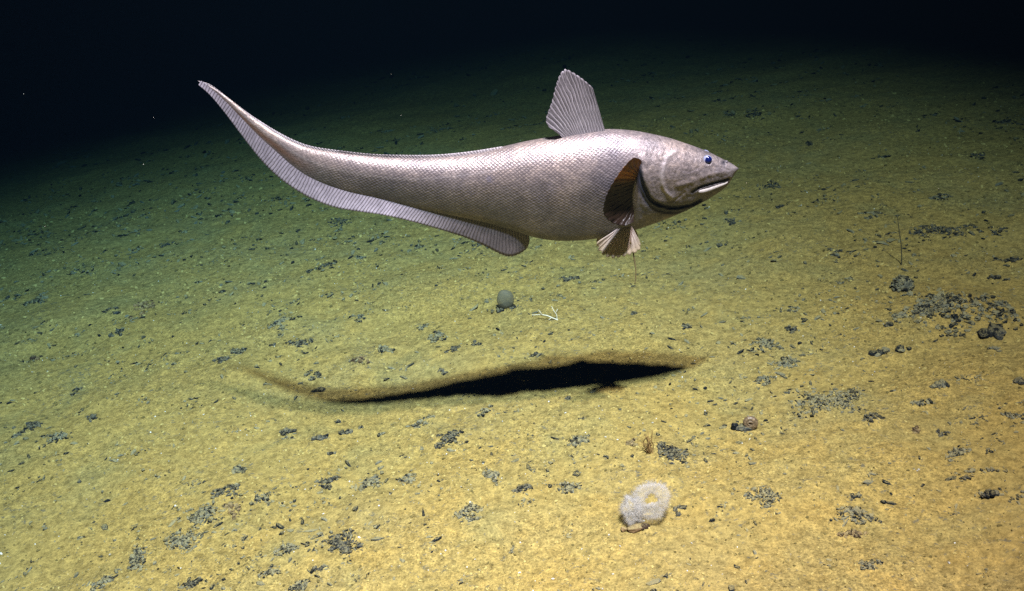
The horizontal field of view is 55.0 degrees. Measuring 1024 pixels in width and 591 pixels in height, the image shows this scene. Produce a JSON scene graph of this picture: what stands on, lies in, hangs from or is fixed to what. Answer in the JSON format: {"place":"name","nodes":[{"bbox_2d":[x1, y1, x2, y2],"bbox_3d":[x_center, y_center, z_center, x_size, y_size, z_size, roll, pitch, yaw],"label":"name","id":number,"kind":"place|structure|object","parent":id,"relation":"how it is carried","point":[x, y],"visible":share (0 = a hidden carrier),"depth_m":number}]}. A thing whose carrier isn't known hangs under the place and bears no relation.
{"place":"outdoors","nodes":[
{"label":"outdoors","id":0,"kind":"place"},
{"bbox_2d":[199,69,738,283],"bbox_3d":[-0.054,-0.165,1.484,0.807,0.363,0.126,-1,33,-2],"label":"rattail fish","id":1,"kind":"object","parent":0,"point":[584,175],"visible":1,"depth_m":1.47},
{"bbox_2d":[0,0,1023,590],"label":"seabed ground","id":2,"kind":"structure","parent":0,"point":[32,32],"depth_m":2.31},
{"bbox_2d":[11,431,24,438],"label":"grey rubble","id":3,"kind":"object","parent":2,"relation":"on","point":[17,434],"visible":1,"depth_m":2.03},
{"bbox_2d":[20,421,42,433],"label":"dark rubble","id":4,"kind":"object","parent":2,"relation":"on","point":[30,424],"visible":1,"depth_m":2.06},
{"bbox_2d":[29,355,39,359],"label":"brown rubble","id":5,"kind":"object","parent":2,"relation":"on","point":[33,357],"visible":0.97,"depth_m":2.39},
{"bbox_2d":[25,292,48,305],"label":"grey rubble","id":6,"kind":"object","parent":2,"relation":"on","point":[39,299],"visible":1,"depth_m":2.74},
{"bbox_2d":[39,431,71,442],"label":"grey rubble","id":7,"kind":"object","parent":2,"relation":"on","point":[61,435],"visible":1,"depth_m":2.01},
{"bbox_2d":[70,387,82,395],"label":"dark rubble","id":8,"kind":"object","parent":2,"relation":"on","point":[76,389],"visible":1,"depth_m":2.21},
{"bbox_2d":[86,414,97,421],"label":"dark rubble","id":9,"kind":"object","parent":2,"relation":"on","point":[92,416],"visible":1,"depth_m":2.06},
{"bbox_2d":[90,575,114,590],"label":"grey rubble","id":10,"kind":"object","parent":2,"relation":"on","point":[105,579],"visible":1,"depth_m":1.60},
{"bbox_2d":[102,306,120,314],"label":"dark rubble","id":11,"kind":"object","parent":2,"relation":"on","point":[116,312],"visible":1,"depth_m":2.57},
{"bbox_2d":[108,327,124,337],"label":"dark rubble","id":12,"kind":"object","parent":2,"relation":"on","point":[118,331],"visible":1,"depth_m":2.46},
{"bbox_2d":[127,543,148,571],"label":"grey rubble","id":13,"kind":"object","parent":2,"relation":"on","point":[137,555],"visible":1,"depth_m":1.64},
{"bbox_2d":[129,300,155,318],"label":"brown rubble","id":14,"kind":"object","parent":2,"relation":"on","point":[138,304],"visible":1,"depth_m":2.60},
{"bbox_2d":[156,241,178,247],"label":"dark rubble","id":15,"kind":"object","parent":2,"relation":"on","point":[164,244],"visible":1,"depth_m":3.03},
{"bbox_2d":[163,523,203,553],"bbox_3d":[-0.553,0.414,1.663,0.068,0.011,0.070,-18,27,-20],"label":"grey rubble","id":16,"kind":"object","parent":2,"relation":"on","point":[183,541],"visible":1,"depth_m":1.66},
{"bbox_2d":[178,578,203,589],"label":"dark rubble","id":17,"kind":"object","parent":2,"relation":"on","point":[190,584],"visible":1,"depth_m":1.56},
{"bbox_2d":[182,499,224,525],"bbox_3d":[-0.539,0.381,1.720,0.075,0.016,0.070,-15,26,-14],"label":"grey rubble","id":18,"kind":"object","parent":2,"relation":"on","point":[206,512],"visible":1,"depth_m":1.71},
{"bbox_2d":[212,356,229,363],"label":"dark rubble","id":19,"kind":"object","parent":2,"relation":"on","point":[221,359],"visible":1,"depth_m":2.24},
{"bbox_2d":[210,483,240,498],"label":"dark rubble","id":20,"kind":"object","parent":2,"relation":"on","point":[229,486],"visible":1,"depth_m":1.77},
{"bbox_2d":[222,502,240,519],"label":"brown rubble","id":21,"kind":"object","parent":2,"relation":"on","point":[230,505],"visible":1,"depth_m":1.72},
{"bbox_2d":[230,347,246,354],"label":"grey rubble","id":22,"kind":"object","parent":2,"relation":"on","point":[237,352],"visible":1,"depth_m":2.27},
{"bbox_2d":[231,464,246,473],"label":"grey rubble","id":23,"kind":"object","parent":2,"relation":"on","point":[239,468],"visible":1,"depth_m":1.84},
{"bbox_2d":[254,490,271,505],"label":"grey rubble","id":24,"kind":"object","parent":2,"relation":"on","point":[264,498],"visible":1,"depth_m":1.74},
{"bbox_2d":[258,564,280,577],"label":"grey rubble","id":25,"kind":"object","parent":2,"relation":"on","point":[270,571],"visible":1,"depth_m":1.56},
{"bbox_2d":[267,316,289,331],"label":"grey rubble","id":26,"kind":"object","parent":2,"relation":"on","point":[279,321],"visible":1,"depth_m":2.36},
{"bbox_2d":[273,542,299,556],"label":"grey rubble","id":27,"kind":"object","parent":2,"relation":"on","point":[288,548],"visible":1,"depth_m":1.60},
{"bbox_2d":[279,427,296,435],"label":"dark rubble","id":28,"kind":"object","parent":2,"relation":"on","point":[283,432],"visible":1,"depth_m":1.94},
{"bbox_2d":[284,338,313,347],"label":"dark rubble","id":29,"kind":"object","parent":2,"relation":"on","point":[300,342],"visible":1,"depth_m":2.27},
{"bbox_2d":[289,579,310,590],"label":"grey rubble","id":30,"kind":"object","parent":2,"relation":"on","point":[298,586],"visible":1,"depth_m":1.53},
{"bbox_2d":[304,369,321,380],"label":"dark rubble","id":31,"kind":"object","parent":2,"relation":"on","point":[317,373],"visible":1,"depth_m":2.14},
{"bbox_2d":[310,564,325,573],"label":"dark rubble","id":32,"kind":"object","parent":2,"relation":"on","point":[315,568],"visible":1,"depth_m":1.55},
{"bbox_2d":[311,387,325,392],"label":"dark rubble","id":33,"kind":"object","parent":2,"relation":"on","point":[320,389],"visible":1,"depth_m":2.08},
{"bbox_2d":[311,433,328,440],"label":"dark rubble","id":34,"kind":"object","parent":2,"relation":"on","point":[320,437],"visible":1,"depth_m":1.90},
{"bbox_2d":[306,262,335,272],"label":"dark rubble","id":35,"kind":"object","parent":2,"relation":"on","point":[318,268],"visible":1,"depth_m":2.67},
{"bbox_2d":[316,475,340,489],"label":"dark rubble","id":36,"kind":"object","parent":2,"relation":"on","point":[329,480],"visible":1,"depth_m":1.77},
{"bbox_2d":[328,217,351,226],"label":"dark rubble","id":37,"kind":"object","parent":2,"relation":"on","point":[340,219],"visible":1,"depth_m":3.05},
{"bbox_2d":[321,528,363,554],"bbox_3d":[-0.274,0.402,1.598,0.054,0.013,0.074,-20,28,-25],"label":"dark rubble","id":38,"kind":"object","parent":2,"relation":"on","point":[336,542],"visible":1,"depth_m":1.59},
{"bbox_2d":[338,429,352,434],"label":"dark rubble","id":39,"kind":"object","parent":2,"relation":"on","point":[347,431],"visible":1,"depth_m":1.92},
{"bbox_2d":[348,314,369,321],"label":"grey rubble","id":40,"kind":"object","parent":2,"relation":"on","point":[360,316],"visible":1,"depth_m":2.35},
{"bbox_2d":[350,355,369,363],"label":"brown rubble","id":41,"kind":"object","parent":2,"relation":"on","point":[360,358],"visible":1,"depth_m":2.17},
{"bbox_2d":[355,255,365,259],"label":"grey rubble","id":42,"kind":"object","parent":2,"relation":"on","point":[359,257],"visible":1,"depth_m":2.72},
{"bbox_2d":[358,474,382,491],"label":"grey rubble","id":43,"kind":"object","parent":2,"relation":"on","point":[370,481],"visible":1,"depth_m":1.75},
{"bbox_2d":[378,344,394,353],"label":"grey rubble","id":44,"kind":"object","parent":2,"relation":"on","point":[386,348],"visible":1,"depth_m":2.20},
{"bbox_2d":[398,473,416,482],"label":"grey rubble","id":45,"kind":"object","parent":2,"relation":"on","point":[409,478],"visible":1,"depth_m":1.74},
{"bbox_2d":[407,243,426,251],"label":"grey rubble","id":46,"kind":"object","parent":2,"relation":"on","point":[418,244],"visible":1,"depth_m":2.75},
{"bbox_2d":[405,415,434,427],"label":"grey rubble","id":47,"kind":"object","parent":2,"relation":"on","point":[419,422],"visible":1,"depth_m":1.92},
{"bbox_2d":[416,323,428,330],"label":"grey rubble","id":48,"kind":"object","parent":2,"relation":"on","point":[419,327],"visible":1,"depth_m":2.29},
{"bbox_2d":[427,330,448,342],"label":"grey rubble","id":49,"kind":"object","parent":2,"relation":"on","point":[438,334],"visible":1,"depth_m":2.22},
{"bbox_2d":[437,368,448,375],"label":"dark rubble","id":50,"kind":"object","parent":2,"relation":"on","point":[443,373],"visible":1,"depth_m":2.08},
{"bbox_2d":[434,429,468,448],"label":"dark rubble","id":51,"kind":"object","parent":2,"relation":"on","point":[451,434],"visible":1,"depth_m":1.83},
{"bbox_2d":[444,345,460,352],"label":"dark rubble","id":52,"kind":"object","parent":2,"relation":"on","point":[453,348],"visible":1,"depth_m":2.15},
{"bbox_2d":[454,502,483,522],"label":"grey rubble","id":53,"kind":"object","parent":2,"relation":"on","point":[471,507],"visible":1,"depth_m":1.62},
{"bbox_2d":[471,340,481,345],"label":"dark rubble","id":54,"kind":"object","parent":2,"relation":"on","point":[476,344],"visible":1,"depth_m":2.16},
{"bbox_2d":[477,404,493,416],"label":"grey rubble","id":55,"kind":"object","parent":2,"relation":"on","point":[486,410],"visible":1,"depth_m":1.91},
{"bbox_2d":[482,469,499,485],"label":"grey rubble","id":56,"kind":"object","parent":2,"relation":"on","point":[494,474],"visible":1,"depth_m":1.70},
{"bbox_2d":[486,290,521,312],"bbox_3d":[-0.019,0.011,2.301,0.088,0.051,0.038,-5,25,7],"label":"ball sponge","id":57,"kind":"object","parent":2,"relation":"on","point":[505,298],"visible":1,"depth_m":2.29},
{"bbox_2d":[0,87,1022,590],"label":"white grains","id":58,"kind":"object","parent":2,"relation":"on","point":[502,421],"visible":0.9,"depth_m":1.86},
{"bbox_2d":[0,0,1023,590],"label":"sediment crumbs","id":59,"kind":"object","parent":2,"relation":"on","point":[302,242],"visible":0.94,"depth_m":2.44},
{"bbox_2d":[0,76,1023,590],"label":"mud pellets","id":60,"kind":"object","parent":2,"relation":"on","point":[526,366],"visible":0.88,"depth_m":2.10},
{"bbox_2d":[0,0,1023,590],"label":"black grit","id":61,"kind":"object","parent":2,"relation":"on","point":[576,474],"visible":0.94,"depth_m":2.49},
{"bbox_2d":[511,483,532,492],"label":"dark rubble","id":62,"kind":"object","parent":2,"relation":"on","point":[518,489],"visible":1,"depth_m":1.65},
{"bbox_2d":[529,351,538,356],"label":"dark rubble","id":63,"kind":"object","parent":2,"relation":"on","point":[534,354],"visible":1,"depth_m":2.08},
{"bbox_2d":[535,306,557,319],"bbox_3d":[0.074,0.043,2.204,0.060,0.038,0.009,-8,25,0],"label":"branching coral","id":64,"kind":"object","parent":2,"relation":"on","point":[556,318],"visible":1,"depth_m":2.20},
{"bbox_2d":[548,481,581,493],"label":"grey rubble","id":65,"kind":"object","parent":2,"relation":"on","point":[567,487],"visible":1,"depth_m":1.65},
{"bbox_2d":[557,275,579,281],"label":"dark rubble","id":66,"kind":"object","parent":2,"relation":"on","point":[567,279],"visible":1,"depth_m":2.39},
{"bbox_2d":[567,434,589,446],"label":"grey rubble","id":67,"kind":"object","parent":2,"relation":"on","point":[576,440],"visible":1,"depth_m":1.76},
{"bbox_2d":[625,438,637,445],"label":"brown rubble","id":68,"kind":"object","parent":2,"relation":"on","point":[632,441],"visible":1,"depth_m":1.74},
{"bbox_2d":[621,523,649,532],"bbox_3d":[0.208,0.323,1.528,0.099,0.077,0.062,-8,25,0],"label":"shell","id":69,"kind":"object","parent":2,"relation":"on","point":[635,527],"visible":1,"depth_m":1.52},
{"bbox_2d":[641,430,653,453],"bbox_3d":[0.234,0.255,1.699,0.020,0.050,0.020,4,27,23],"label":"brown tuft","id":70,"kind":"object","parent":2,"relation":"on","point":[648,445],"visible":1,"depth_m":1.70},
{"bbox_2d":[657,441,688,464],"bbox_3d":[0.280,0.271,1.707,0.056,0.016,0.077,-8,25,0],"label":"dark rubble","id":71,"kind":"object","parent":2,"relation":"on","point":[672,451],"visible":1,"depth_m":1.70},
{"bbox_2d":[673,504,686,516],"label":"dark rubble","id":72,"kind":"object","parent":2,"relation":"on","point":[675,508],"visible":1,"depth_m":1.56},
{"bbox_2d":[682,323,692,328],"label":"dark rubble","id":73,"kind":"object","parent":2,"relation":"on","point":[687,325],"visible":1,"depth_m":2.13},
{"bbox_2d":[725,217,735,225],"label":"dark rubble","id":74,"kind":"object","parent":2,"relation":"on","point":[732,221],"visible":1,"depth_m":2.61},
{"bbox_2d":[731,416,757,430],"bbox_3d":[0.415,0.228,1.756,0.048,0.032,0.020,-6,25,4],"label":"curled shell","id":75,"kind":"object","parent":2,"relation":"on","point":[749,423],"visible":1,"depth_m":1.75},
{"bbox_2d":[746,109,761,117],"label":"dark rubble","id":76,"kind":"object","parent":2,"relation":"on","point":[755,113],"visible":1,"depth_m":3.41},
{"bbox_2d":[743,485,781,508],"bbox_3d":[0.396,0.318,1.564,0.061,0.014,0.046,17,35,43],"label":"grey rubble","id":77,"kind":"object","parent":2,"relation":"on","point":[769,493],"visible":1,"depth_m":1.56},
{"bbox_2d":[749,337,780,352],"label":"grey rubble","id":78,"kind":"object","parent":2,"relation":"on","point":[764,342],"visible":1,"depth_m":2.02},
{"bbox_2d":[754,375,776,385],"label":"grey rubble","id":79,"kind":"object","parent":2,"relation":"on","point":[764,377],"visible":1,"depth_m":1.90},
{"bbox_2d":[756,180,780,189],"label":"dark rubble","id":80,"kind":"object","parent":2,"relation":"on","point":[773,185],"visible":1,"depth_m":2.82},
{"bbox_2d":[774,356,800,368],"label":"grey rubble","id":81,"kind":"object","parent":2,"relation":"on","point":[786,362],"visible":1,"depth_m":1.95},
{"bbox_2d":[784,325,796,333],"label":"dark rubble","id":82,"kind":"object","parent":2,"relation":"on","point":[790,329],"visible":1,"depth_m":2.07},
{"bbox_2d":[787,306,799,311],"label":"grey rubble","id":83,"kind":"object","parent":2,"relation":"on","point":[790,309],"visible":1,"depth_m":2.15},
{"bbox_2d":[784,387,868,418],"bbox_3d":[0.581,0.193,1.798,0.145,0.021,0.109,-5,25,6],"label":"grey rubble","id":84,"kind":"object","parent":2,"relation":"on","point":[838,398],"visible":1,"depth_m":1.79},
{"bbox_2d":[828,248,842,255],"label":"dark rubble","id":85,"kind":"object","parent":2,"relation":"on","point":[836,251],"visible":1,"depth_m":2.38},
{"bbox_2d":[837,529,867,537],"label":"brown rubble","id":86,"kind":"object","parent":2,"relation":"on","point":[855,533],"visible":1,"depth_m":1.47},
{"bbox_2d":[836,505,881,524],"bbox_3d":[0.528,0.335,1.501,0.063,0.017,0.042,-8,25,0],"label":"grey rubble","id":87,"kind":"object","parent":2,"relation":"on","point":[857,510],"visible":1,"depth_m":1.50},
{"bbox_2d":[857,559,882,570],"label":"grey rubble","id":88,"kind":"object","parent":2,"relation":"on","point":[869,565],"visible":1,"depth_m":1.40},
{"bbox_2d":[857,211,885,219],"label":"grey rubble","id":89,"kind":"object","parent":2,"relation":"on","point":[875,213],"visible":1,"depth_m":2.53},
{"bbox_2d":[863,412,884,425],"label":"dark rubble","id":90,"kind":"object","parent":2,"relation":"on","point":[869,418],"visible":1,"depth_m":1.72},
{"bbox_2d":[883,321,893,326],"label":"dark rubble","id":91,"kind":"object","parent":2,"relation":"on","point":[888,323],"visible":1,"depth_m":2.02},
{"bbox_2d":[868,345,911,356],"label":"grey rubble","id":92,"kind":"object","parent":2,"relation":"on","point":[885,350],"visible":1,"depth_m":1.93},
{"bbox_2d":[897,216,901,264],"bbox_3d":[0.887,-0.120,2.250,0.024,0.138,0.004,-21,28,-26],"label":"sea whip","id":93,"kind":"object","parent":2,"relation":"on","point":[900,240],"visible":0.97,"depth_m":2.25},
{"bbox_2d":[889,274,914,291],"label":"rubble stone","id":94,"kind":"object","parent":2,"relation":"on","point":[903,283],"visible":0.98,"depth_m":2.15},
{"bbox_2d":[911,425,920,433],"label":"brown rubble","id":95,"kind":"object","parent":2,"relation":"on","point":[915,429],"visible":1,"depth_m":1.67},
{"bbox_2d":[910,398,933,406],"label":"grey rubble","id":96,"kind":"object","parent":2,"relation":"on","point":[920,402],"visible":1,"depth_m":1.75},
{"bbox_2d":[909,223,967,242],"bbox_3d":[1.042,-0.156,2.404,0.136,0.018,0.097,-2,26,12],"label":"dark rubble","id":97,"kind":"object","parent":2,"relation":"on","point":[934,227],"visible":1,"depth_m":2.40},
{"bbox_2d":[929,379,949,388],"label":"grey rubble","id":98,"kind":"object","parent":2,"relation":"on","point":[941,383],"visible":1,"depth_m":1.78},
{"bbox_2d":[928,193,953,200],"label":"grey rubble","id":99,"kind":"object","parent":2,"relation":"on","point":[939,195],"visible":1,"depth_m":2.57},
{"bbox_2d":[936,429,950,436],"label":"dark rubble","id":100,"kind":"object","parent":2,"relation":"on","point":[941,434],"visible":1,"depth_m":1.66},
{"bbox_2d":[887,290,1023,336],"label":"grey rubble","id":101,"kind":"object","parent":2,"relation":"on","point":[921,308],"visible":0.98,"depth_m":2.00},
{"bbox_2d":[945,446,971,461],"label":"grey rubble","id":102,"kind":"object","parent":2,"relation":"on","point":[955,451],"visible":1,"depth_m":1.60},
{"bbox_2d":[959,475,970,479],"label":"dark rubble","id":103,"kind":"object","parent":2,"relation":"on","point":[965,477],"visible":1,"depth_m":1.54},
{"bbox_2d":[963,223,977,227],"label":"dark rubble","id":104,"kind":"object","parent":2,"relation":"on","point":[972,225],"visible":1,"depth_m":2.42},
{"bbox_2d":[969,152,984,160],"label":"dark rubble","id":105,"kind":"object","parent":2,"relation":"on","point":[979,157],"visible":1,"depth_m":2.83},
{"bbox_2d":[981,489,999,498],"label":"dark rubble","id":106,"kind":"object","parent":2,"relation":"on","point":[988,493],"visible":1,"depth_m":1.49},
{"bbox_2d":[976,322,1006,339],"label":"dark rubble","id":107,"kind":"object","parent":2,"relation":"on","point":[997,332],"visible":1,"depth_m":1.92},
{"bbox_2d":[976,226,1007,235],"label":"dark rubble","id":108,"kind":"object","parent":2,"relation":"on","point":[995,231],"visible":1,"depth_m":2.36},
{"bbox_2d":[987,468,999,471],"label":"dark rubble","id":109,"kind":"object","parent":2,"relation":"on","point":[989,470],"visible":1,"depth_m":1.54},
{"bbox_2d":[987,346,1000,349],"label":"grey rubble","id":110,"kind":"object","parent":2,"relation":"on","point":[994,348],"visible":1,"depth_m":1.88},
{"bbox_2d":[987,274,1009,280],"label":"dark rubble","id":111,"kind":"object","parent":2,"relation":"on","point":[994,277],"visible":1,"depth_m":2.16},
{"bbox_2d":[991,256,1022,262],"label":"dark rubble","id":112,"kind":"object","parent":2,"relation":"on","point":[1012,259],"visible":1,"depth_m":2.22},
{"bbox_2d":[992,119,1023,124],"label":"dark rubble","id":113,"kind":"object","parent":2,"relation":"on","point":[1003,121],"visible":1,"depth_m":3.08},
{"bbox_2d":[1000,411,1023,419],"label":"grey rubble","id":114,"kind":"object","parent":2,"relation":"on","point":[1011,415],"visible":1,"depth_m":1.66},
{"bbox_2d":[1012,377,1023,384],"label":"dark rubble","id":115,"kind":"object","parent":2,"relation":"on","point":[1019,380],"visible":1,"depth_m":1.75}
]}

